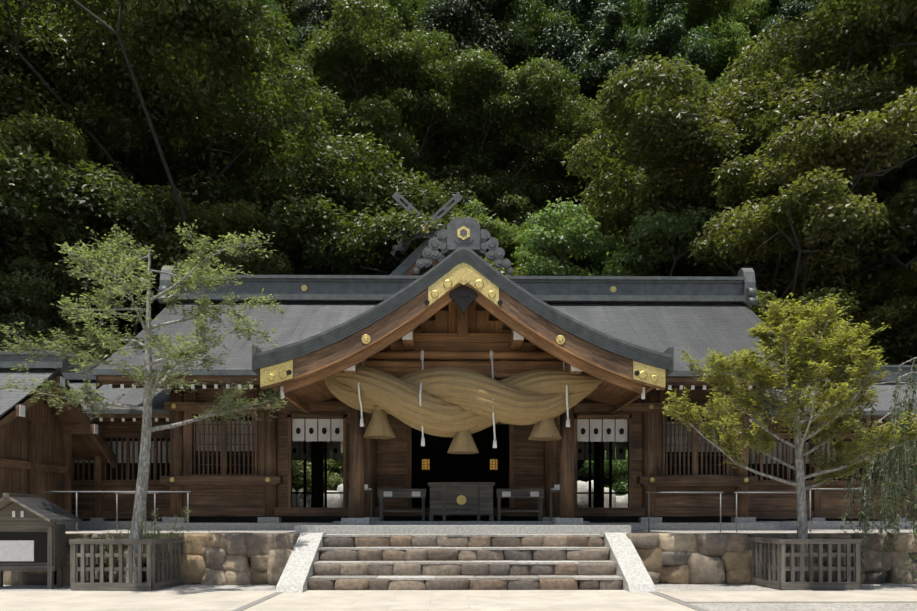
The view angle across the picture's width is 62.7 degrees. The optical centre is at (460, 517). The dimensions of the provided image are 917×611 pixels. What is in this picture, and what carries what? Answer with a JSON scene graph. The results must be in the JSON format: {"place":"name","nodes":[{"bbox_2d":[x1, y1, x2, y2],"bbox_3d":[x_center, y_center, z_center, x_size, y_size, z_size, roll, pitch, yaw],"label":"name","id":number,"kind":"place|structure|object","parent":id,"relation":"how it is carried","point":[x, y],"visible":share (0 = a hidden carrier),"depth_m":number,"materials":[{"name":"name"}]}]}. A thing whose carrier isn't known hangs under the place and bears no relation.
{"place":"outdoors","nodes":[
{"label":"outdoors","id":0,"kind":"place"},
{"bbox_2d":[0,590,916,610],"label":"paving","id":1,"kind":"structure","parent":0,"point":[465,600],"depth_m":9.22,"materials":[{"name":"pale stone"},{"name":"light granite"}]},
{"bbox_2d":[0,221,916,610],"bbox_3d":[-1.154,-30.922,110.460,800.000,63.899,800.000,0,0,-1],"label":"ground","id":2,"kind":"structure","parent":0,"point":[672,587],"depth_m":11.10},
{"bbox_2d":[0,0,68,126],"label":"forest tree","id":3,"kind":"object","parent":2,"relation":"on","point":[32,12],"depth_m":28.55,"materials":[{"name":"green plant"}]},
{"bbox_2d":[0,493,80,588],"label":"notice shelter","id":4,"kind":"object","parent":2,"relation":"on","point":[32,535],"visible":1,"depth_m":10.86,"materials":[{"name":"grey wood"}]},
{"bbox_2d":[0,254,110,350],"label":"maple tree","id":5,"kind":"object","parent":2,"relation":"on","point":[40,278],"visible":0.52,"depth_m":23.17,"materials":[{"name":"green plant"}]},
{"bbox_2d":[0,351,115,529],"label":"building","id":6,"kind":"structure","parent":2,"relation":"on","point":[42,443],"depth_m":14.93,"materials":[{"name":"brown wood"}]},
{"bbox_2d":[0,242,161,343],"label":"tree","id":7,"kind":"object","parent":2,"relation":"on","point":[4,266],"visible":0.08,"depth_m":25.86,"materials":[{"name":"green plant"}]},
{"bbox_2d":[0,221,165,336],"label":"tree","id":8,"kind":"object","parent":2,"relation":"on","point":[164,306],"depth_m":31.83,"materials":[{"name":"green plant"}]},
{"bbox_2d":[62,363,169,529],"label":"wing","id":9,"kind":"structure","parent":2,"relation":"on","point":[119,429],"depth_m":17.37,"materials":[{"name":"brown wood"}]},
{"bbox_2d":[0,91,233,334],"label":"forest tree","id":10,"kind":"object","parent":2,"relation":"on","point":[131,167],"visible":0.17,"depth_m":31.59,"materials":[{"name":"green plant"}]},
{"bbox_2d":[69,537,183,589],"bbox_3d":[-4.884,0.665,11.207,1.220,0.725,1.220,0,0,3],"label":"tree guard","id":11,"kind":"object","parent":2,"relation":"on","point":[91,582],"visible":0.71,"depth_m":10.62,"materials":[{"name":"grey wood"}]},
{"bbox_2d":[97,524,130,566],"bbox_3d":[-5.225,0.418,11.368,0.425,0.724,0.546,0,0,-9],"label":"shrub","id":12,"kind":"object","parent":11,"relation":"in","point":[107,560],"visible":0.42,"depth_m":11.29,"materials":[{"name":"green plant"}]},
{"bbox_2d":[138,507,189,565],"bbox_3d":[-4.458,0.278,11.295,0.683,0.905,0.532,0,0,-42],"label":"shrub","id":13,"kind":"object","parent":11,"relation":"in","point":[156,528],"visible":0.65,"depth_m":11.29,"materials":[{"name":"green plant"}]},
{"bbox_2d":[0,219,288,582],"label":"garden tree","id":14,"kind":"object","parent":2,"relation":"on","point":[196,272],"visible":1,"depth_m":11.16,"materials":[{"name":"green plant"}]},
{"bbox_2d":[0,110,321,520],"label":"tree","id":15,"kind":"object","parent":2,"relation":"on","point":[220,220],"visible":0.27,"depth_m":24.69,"materials":[{"name":"green plant"}]},
{"bbox_2d":[132,265,330,442],"bbox_3d":[-8.860,-4.493,33.847,10.144,12.019,9.439,0,0,43],"label":"tree","id":16,"kind":"object","parent":2,"relation":"on","point":[316,272],"visible":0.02,"depth_m":30.30,"materials":[{"name":"green plant"}]},
{"bbox_2d":[194,0,292,178],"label":"forest cedar","id":17,"kind":"object","parent":2,"relation":"on","point":[267,8],"depth_m":40.93,"materials":[{"name":"green plant"}]},
{"bbox_2d":[0,0,524,325],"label":"forest tree","id":18,"kind":"object","parent":2,"relation":"on","point":[139,61],"visible":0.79,"depth_m":26.13,"materials":[{"name":"green plant"}]},
{"bbox_2d":[243,0,301,66],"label":"forest tree","id":19,"kind":"object","parent":2,"relation":"on","point":[285,7],"depth_m":54.22,"materials":[{"name":"green plant"}]},
{"bbox_2d":[264,0,297,65],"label":"forest tree","id":20,"kind":"object","parent":2,"relation":"on","point":[289,43],"depth_m":60.48,"materials":[{"name":"green plant"}]},
{"bbox_2d":[263,0,366,265],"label":"forest cedar","id":21,"kind":"object","parent":2,"relation":"on","point":[313,13],"visible":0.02,"depth_m":40.20,"materials":[{"name":"green plant"}]},
{"bbox_2d":[292,445,342,491],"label":"maple tree","id":22,"kind":"object","parent":2,"relation":"on","point":[334,477],"visible":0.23,"depth_m":25.15,"materials":[{"name":"green plant"}]},
{"bbox_2d":[287,0,388,144],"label":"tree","id":23,"kind":"object","parent":2,"relation":"on","point":[331,15],"depth_m":44.22,"materials":[{"name":"green plant"}]},
{"bbox_2d":[246,239,445,486],"bbox_3d":[-5.999,-5.674,33.833,11.687,14.881,12.559,0,0,-3],"label":"tree","id":24,"kind":"object","parent":2,"relation":"on","point":[307,266],"visible":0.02,"depth_m":33.41,"materials":[{"name":"green plant"}]},
{"bbox_2d":[284,0,429,59],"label":"forest tree","id":25,"kind":"object","parent":2,"relation":"on","point":[294,19],"depth_m":52.96,"materials":[{"name":"green plant"}]},
{"bbox_2d":[236,198,518,274],"bbox_3d":[-3.839,-5.241,30.605,11.244,14.422,9.190,0,0,-28],"label":"maple tree","id":26,"kind":"object","parent":2,"relation":"on","point":[493,228],"visible":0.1,"depth_m":28.65,"materials":[{"name":"green plant"}]},
{"bbox_2d":[340,191,462,474],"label":"honden","id":27,"kind":"structure","parent":2,"relation":"on","point":[407,266],"depth_m":25.44,"materials":[{"name":"grey wood"}]},
{"bbox_2d":[279,0,596,221],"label":"forest tree","id":28,"kind":"object","parent":2,"relation":"on","point":[357,66],"visible":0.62,"depth_m":34.03,"materials":[{"name":"green plant"}]},
{"bbox_2d":[380,100,525,168],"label":"forest tree","id":29,"kind":"object","parent":2,"relation":"on","point":[433,154],"depth_m":40.94,"materials":[{"name":"green plant"}]},
{"bbox_2d":[44,488,867,531],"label":"handrails","id":30,"kind":"object","parent":2,"relation":"on","point":[133,492],"visible":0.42,"depth_m":14.27,"materials":[{"name":"silver metal"}]},
{"bbox_2d":[285,480,627,507],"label":"garden rocks","id":31,"kind":"object","parent":2,"relation":"on","point":[334,500],"visible":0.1,"depth_m":24.42,"materials":[{"name":"grey stone"}]},
{"bbox_2d":[3,533,916,584],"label":"retaining wall","id":32,"kind":"structure","parent":2,"relation":"on","point":[263,558],"depth_m":11.59,"materials":[{"name":"stone"}]},
{"bbox_2d":[143,388,777,529],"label":"hall","id":33,"kind":"structure","parent":2,"relation":"on","point":[237,477],"depth_m":16.45,"materials":[{"name":"brown wood"}]},
{"bbox_2d":[92,266,821,389],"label":"roof","id":34,"kind":"structure","parent":33,"relation":"on","point":[698,316],"depth_m":18.53,"materials":[{"name":"grey tile"}]},
{"bbox_2d":[420,432,498,470],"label":"lanterns","id":35,"kind":"object","parent":33,"relation":"attached to","point":[493,463],"visible":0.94,"depth_m":17.70,"materials":[{"name":"gold metal"}]},
{"bbox_2d":[334,0,589,98],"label":"forest tree","id":36,"kind":"object","parent":2,"relation":"on","point":[410,16],"visible":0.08,"depth_m":43.69,"materials":[{"name":"green plant"}]},
{"bbox_2d":[252,218,673,533],"bbox_3d":[0.018,-2.273,15.179,6.930,5.280,5.776,0,0,-1],"label":"porch","id":37,"kind":"object","parent":2,"relation":"on","point":[463,304],"visible":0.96,"depth_m":12.47,"materials":[{"name":"brown wood"}]},
{"bbox_2d":[346,482,575,520],"bbox_3d":[0.017,-0.315,15.217,4.560,0.775,0.700,0,0,-1],"label":"offering box","id":38,"kind":"object","parent":37,"relation":"on","point":[461,498],"visible":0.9,"depth_m":14.91,"materials":[{"name":"grey wood"}]},
{"bbox_2d":[324,350,602,453],"bbox_3d":[0.306,-2.080,13.261,5.396,1.868,1.068,0,0,-1],"label":"sacred straw rope","id":39,"kind":"object","parent":37,"relation":"attached to","point":[460,406],"visible":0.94,"depth_m":13.01,"materials":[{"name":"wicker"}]},
{"bbox_2d":[276,533,655,592],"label":"stairs","id":40,"kind":"structure","parent":2,"relation":"on","point":[632,574],"depth_m":10.91,"materials":[{"name":"stone"}]},
{"bbox_2d":[308,535,621,589],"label":"stone steps","id":41,"kind":"structure","parent":40,"relation":"attached to","point":[404,569],"depth_m":10.92,"materials":[{"name":"grey stone"}]},
{"bbox_2d":[406,0,537,175],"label":"forest cedar","id":42,"kind":"object","parent":2,"relation":"on","point":[466,24],"visible":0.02,"depth_m":41.65,"materials":[{"name":"green plant"}]},
{"bbox_2d":[456,211,543,273],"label":"tree","id":43,"kind":"object","parent":2,"relation":"on","point":[510,247],"depth_m":33.89,"materials":[{"name":"green plant"}]},
{"bbox_2d":[480,0,572,142],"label":"tree","id":44,"kind":"object","parent":2,"relation":"on","point":[519,16],"depth_m":45.63,"materials":[{"name":"green plant"}]},
{"bbox_2d":[409,65,664,255],"bbox_3d":[4.955,-13.948,39.437,13.825,18.676,14.094,0,0,11],"label":"forest tree","id":45,"kind":"object","parent":2,"relation":"on","point":[531,192],"visible":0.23,"depth_m":36.03,"materials":[{"name":"green plant"}]},
{"bbox_2d":[504,200,627,275],"bbox_3d":[4.158,-6.354,34.890,12.559,14.880,11.687,0,0,-42],"label":"tree","id":46,"kind":"object","parent":2,"relation":"on","point":[598,217],"depth_m":29.81,"materials":[{"name":"green plant"}]},
{"bbox_2d":[522,0,634,204],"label":"forest cedar","id":47,"kind":"object","parent":2,"relation":"on","point":[593,15],"visible":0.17,"depth_m":43.21,"materials":[{"name":"green plant"}]},
{"bbox_2d":[577,447,627,495],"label":"maple tree","id":48,"kind":"object","parent":2,"relation":"on","point":[620,470],"visible":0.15,"depth_m":26.78,"materials":[{"name":"green plant"}]},
{"bbox_2d":[563,5,646,226],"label":"forest cedar","id":49,"kind":"object","parent":2,"relation":"on","point":[615,29],"visible":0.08,"depth_m":41.10,"materials":[{"name":"green plant"}]},
{"bbox_2d":[502,196,723,486],"bbox_3d":[5.697,-5.431,29.806,11.619,14.902,9.497,0,0,38],"label":"maple tree","id":50,"kind":"object","parent":2,"relation":"on","point":[608,258],"visible":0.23,"depth_m":27.08,"materials":[{"name":"green plant"}]},
{"bbox_2d":[600,260,725,276],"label":"tree","id":51,"kind":"object","parent":2,"relation":"on","point":[669,269],"depth_m":30.40,"materials":[{"name":"green plant"}]},
{"bbox_2d":[617,0,720,224],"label":"forest cedar","id":52,"kind":"object","parent":2,"relation":"on","point":[662,25],"visible":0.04,"depth_m":39.67,"materials":[{"name":"green plant"}]},
{"bbox_2d":[577,0,782,103],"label":"forest tree","id":53,"kind":"object","parent":2,"relation":"on","point":[700,13],"visible":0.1,"depth_m":45.97,"materials":[{"name":"green plant"}]},
{"bbox_2d":[651,67,764,159],"bbox_3d":[15.367,-16.882,43.941,12.199,13.350,16.213,0,0,39],"label":"forest tree","id":54,"kind":"object","parent":2,"relation":"on","point":[722,81],"depth_m":36.76,"materials":[{"name":"green plant"}]},
{"bbox_2d":[562,0,916,520],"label":"forest tree","id":55,"kind":"object","parent":2,"relation":"on","point":[748,124],"visible":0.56,"depth_m":24.93,"materials":[{"name":"green plant"}]},
{"bbox_2d":[712,0,767,52],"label":"forest tree","id":56,"kind":"object","parent":2,"relation":"on","point":[753,30],"depth_m":49.50,"materials":[{"name":"green plant"}]},
{"bbox_2d":[630,86,916,520],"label":"tree","id":57,"kind":"object","parent":2,"relation":"on","point":[778,218],"visible":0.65,"depth_m":21.88,"materials":[{"name":"green plant"}]},
{"bbox_2d":[662,292,916,581],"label":"garden tree","id":58,"kind":"object","parent":2,"relation":"on","point":[788,349],"visible":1,"depth_m":11.05,"materials":[{"name":"green plant"}]},
{"bbox_2d":[752,0,827,73],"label":"tree","id":59,"kind":"object","parent":2,"relation":"on","point":[791,10],"visible":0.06,"depth_m":46.32,"materials":[{"name":"green plant"}]},
{"bbox_2d":[679,172,916,364],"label":"tree","id":60,"kind":"object","parent":2,"relation":"on","point":[867,297],"visible":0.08,"depth_m":25.55,"materials":[{"name":"green plant"}]},
{"bbox_2d":[748,537,861,589],"bbox_3d":[5.096,0.665,11.329,1.220,0.725,1.220,0,0,-4],"label":"tree guard","id":61,"kind":"object","parent":2,"relation":"on","point":[852,566],"visible":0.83,"depth_m":10.75,"materials":[{"name":"grey wood"}]},
{"bbox_2d":[765,0,855,71],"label":"forest tree","id":62,"kind":"object","parent":2,"relation":"on","point":[834,9],"depth_m":40.46,"materials":[{"name":"green plant"}]},
{"bbox_2d":[809,0,820,10],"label":"tree","id":63,"kind":"object","parent":2,"relation":"on","point":[815,3],"depth_m":52.52,"materials":[{"name":"green plant"}]},
{"bbox_2d":[725,46,914,337],"bbox_3d":[17.696,-11.773,37.619,16.052,20.414,15.020,0,0,8],"label":"forest tree","id":64,"kind":"object","parent":2,"relation":"on","point":[857,85],"depth_m":33.63,"materials":[{"name":"green plant"}]},
{"bbox_2d":[748,365,916,528],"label":"wing","id":65,"kind":"structure","parent":2,"relation":"on","point":[827,504],"depth_m":17.57,"materials":[{"name":"brown wood"}]},
{"bbox_2d":[806,260,916,519],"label":"tree","id":66,"kind":"object","parent":2,"relation":"on","point":[876,314],"visible":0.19,"depth_m":24.28,"materials":[{"name":"green plant"}]},
{"bbox_2d":[816,356,916,589],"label":"weeping tree","id":67,"kind":"object","parent":2,"relation":"on","point":[905,457],"visible":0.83,"depth_m":11.34,"materials":[{"name":"green plant"}]},
{"bbox_2d":[816,0,916,135],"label":"forest tree","id":68,"kind":"object","parent":2,"relation":"on","point":[905,45],"visible":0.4,"depth_m":23.84,"materials":[{"name":"green plant"}]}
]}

